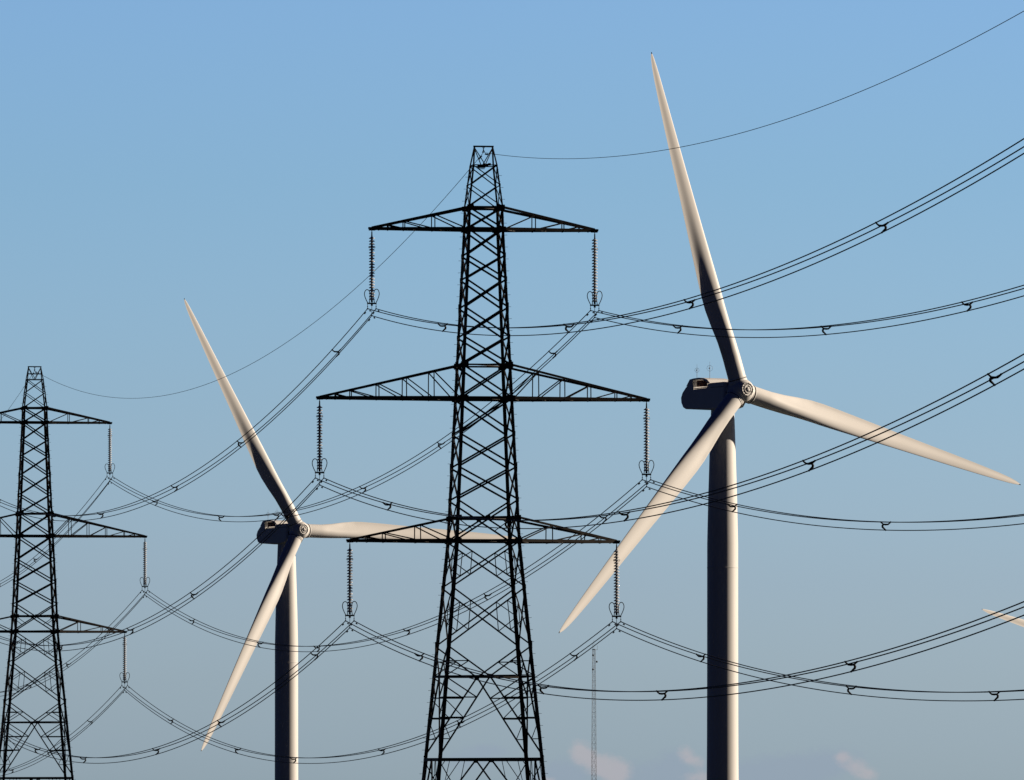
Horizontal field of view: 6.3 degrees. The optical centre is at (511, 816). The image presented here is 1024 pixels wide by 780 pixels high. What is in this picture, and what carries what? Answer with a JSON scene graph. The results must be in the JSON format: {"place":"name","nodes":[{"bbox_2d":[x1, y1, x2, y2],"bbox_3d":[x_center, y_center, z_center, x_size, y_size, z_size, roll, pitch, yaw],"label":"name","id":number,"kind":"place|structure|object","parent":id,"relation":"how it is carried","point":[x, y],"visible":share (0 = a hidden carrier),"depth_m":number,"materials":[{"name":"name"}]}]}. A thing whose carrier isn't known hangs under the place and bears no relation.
{"place":"outdoors","nodes":[
{"label":"outdoors","id":0,"kind":"place"},
{"bbox_2d":[0,0,1023,779],"label":"sky","id":1,"kind":"structure","parent":0,"point":[236,160],"materials":[{"name":"blue"}]},
{"bbox_3d":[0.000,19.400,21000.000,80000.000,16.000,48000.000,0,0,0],"label":"ground","id":2,"kind":"structure","parent":0,"visible":0},
{"bbox_2d":[0,366,146,779],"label":"pylon","id":3,"kind":"object","parent":2,"relation":"on","point":[15,631],"visible":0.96,"depth_m":808.16,"materials":[{"name":"metal"}]},
{"bbox_2d":[105,425,114,481],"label":"insulator string","id":4,"kind":"object","parent":3,"relation":"hanging from","point":[109,452],"visible":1,"depth_m":809.76,"materials":[{"name":"ceramic"}]},
{"bbox_2d":[0,477,111,586],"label":"cable bundle","id":5,"kind":"object","parent":4,"relation":"hanging from","point":[35,561],"visible":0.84,"depth_m":848.21,"materials":[{"name":"metal"}]},
{"bbox_2d":[120,634,129,688],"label":"insulator string","id":6,"kind":"object","parent":3,"relation":"hanging from","point":[124,659],"visible":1,"depth_m":809.95,"materials":[{"name":"ceramic"}]},
{"bbox_2d":[0,686,126,775],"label":"cable bundle","id":7,"kind":"object","parent":6,"relation":"hanging from","point":[91,722],"visible":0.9,"depth_m":850.55,"materials":[{"name":"metal"}]},
{"bbox_2d":[123,622,619,763],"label":"cable bundle","id":8,"kind":"object","parent":6,"relation":"hanging from","point":[577,657],"visible":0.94,"depth_m":642.39,"materials":[{"name":"metal"}]},
{"bbox_2d":[140,540,149,594],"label":"insulator string","id":9,"kind":"object","parent":3,"relation":"hanging from","point":[144,568],"visible":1,"depth_m":810.23,"materials":[{"name":"ceramic"}]},
{"bbox_2d":[0,590,146,695],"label":"cable bundle","id":10,"kind":"object","parent":9,"relation":"hanging from","point":[85,647],"visible":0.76,"depth_m":858.25,"materials":[{"name":"metal"}]},
{"bbox_2d":[184,298,514,779],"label":"wind turbine","id":11,"kind":"object","parent":2,"relation":"on","point":[289,535],"visible":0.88,"depth_m":1459.33,"materials":[{"name":"paint"}]},
{"bbox_2d":[316,146,649,779],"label":"pylon","id":12,"kind":"object","parent":2,"relation":"on","point":[502,366],"visible":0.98,"depth_m":542.16,"materials":[{"name":"metal"}]},
{"bbox_2d":[35,153,482,398],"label":"earth wire","id":13,"kind":"object","parent":12,"relation":"hanging from","point":[303,330],"visible":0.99,"depth_m":623.09,"materials":[{"name":"metal"}]},
{"bbox_2d":[312,403,326,484],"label":"insulator string","id":14,"kind":"object","parent":12,"relation":"hanging from","point":[319,439],"visible":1,"depth_m":541.34,"materials":[{"name":"ceramic"}]},
{"bbox_2d":[0,478,322,651],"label":"cable bundle","id":15,"kind":"object","parent":14,"relation":"hanging from","point":[286,516],"visible":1,"depth_m":604.56,"materials":[{"name":"metal"}]},
{"bbox_2d":[316,353,1023,528],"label":"cable bundle","id":16,"kind":"object","parent":14,"relation":"hanging from","point":[991,378],"visible":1,"depth_m":401.37,"materials":[{"name":"metal"}]},
{"bbox_2d":[342,544,357,628],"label":"insulator string","id":17,"kind":"object","parent":12,"relation":"hanging from","point":[350,605],"visible":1,"depth_m":541.60,"materials":[{"name":"ceramic"}]},
{"bbox_2d":[0,621,352,763],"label":"cable bundle","id":18,"kind":"object","parent":17,"relation":"hanging from","point":[84,758],"visible":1,"depth_m":611.29,"materials":[{"name":"metal"}]},
{"bbox_2d":[346,601,1023,700],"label":"cable bundle","id":19,"kind":"object","parent":17,"relation":"hanging from","point":[666,691],"visible":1,"depth_m":412.93,"materials":[{"name":"metal"}]},
{"bbox_2d":[364,232,379,316],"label":"insulator string","id":20,"kind":"object","parent":12,"relation":"hanging from","point":[372,293],"visible":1,"depth_m":541.79,"materials":[{"name":"ceramic"}]},
{"bbox_2d":[0,309,374,520],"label":"cable bundle","id":21,"kind":"object","parent":20,"relation":"hanging from","point":[335,356],"visible":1,"depth_m":612.34,"materials":[{"name":"metal"}]},
{"bbox_2d":[368,138,1023,335],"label":"cable bundle","id":22,"kind":"object","parent":20,"relation":"hanging from","point":[688,302],"visible":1,"depth_m":415.04,"materials":[{"name":"metal"}]},
{"bbox_2d":[587,234,602,317],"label":"insulator string","id":23,"kind":"object","parent":12,"relation":"hanging from","point":[595,295],"visible":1,"depth_m":543.76,"materials":[{"name":"ceramic"}]},
{"bbox_2d":[108,311,597,521],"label":"cable bundle","id":24,"kind":"object","parent":23,"relation":"hanging from","point":[439,444],"visible":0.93,"depth_m":637.73,"materials":[{"name":"metal"}]},
{"bbox_2d":[590,285,1023,337],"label":"cable bundle","id":25,"kind":"object","parent":23,"relation":"hanging from","point":[829,326],"visible":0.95,"depth_m":466.14,"materials":[{"name":"metal"}]},
{"bbox_2d":[609,547,623,628],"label":"insulator string","id":26,"kind":"object","parent":12,"relation":"hanging from","point":[617,609],"visible":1,"depth_m":543.95,"materials":[{"name":"ceramic"}]},
{"bbox_2d":[612,621,1023,700],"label":"cable bundle","id":27,"kind":"object","parent":26,"relation":"hanging from","point":[848,686],"visible":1,"depth_m":480.81,"materials":[{"name":"metal"}]},
{"bbox_2d":[639,405,653,486],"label":"insulator string","id":28,"kind":"object","parent":12,"relation":"hanging from","point":[646,438],"visible":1,"depth_m":544.22,"materials":[{"name":"ceramic"}]},
{"bbox_2d":[142,480,649,651],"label":"cable bundle","id":29,"kind":"object","parent":28,"relation":"hanging from","point":[485,596],"visible":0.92,"depth_m":638.84,"materials":[{"name":"metal"}]},
{"bbox_2d":[642,479,1023,530],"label":"cable bundle","id":30,"kind":"object","parent":28,"relation":"hanging from","point":[881,522],"visible":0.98,"depth_m":486.57,"materials":[{"name":"metal"}]},
{"bbox_2d":[483,11,1023,158],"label":"earth wire","id":31,"kind":"object","parent":12,"relation":"attached to","point":[778,121],"visible":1,"depth_m":443.94,"materials":[{"name":"metal"}]},
{"bbox_2d":[591,644,597,779],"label":"radio mast","id":32,"kind":"object","parent":2,"relation":"on","point":[594,660],"visible":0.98,"depth_m":2999.94,"materials":[{"name":"metal"}]},
{"bbox_2d":[559,52,1020,779],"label":"wind turbine","id":33,"kind":"object","parent":2,"relation":"on","point":[721,400],"visible":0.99,"depth_m":1093.18,"materials":[{"name":"paint"}]},
{"bbox_2d":[982,609,1023,626],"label":"wind turbine","id":34,"kind":"object","parent":2,"relation":"on","point":[1019,621],"visible":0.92,"depth_m":1931.88,"materials":[{"name":"paint"}]}
]}

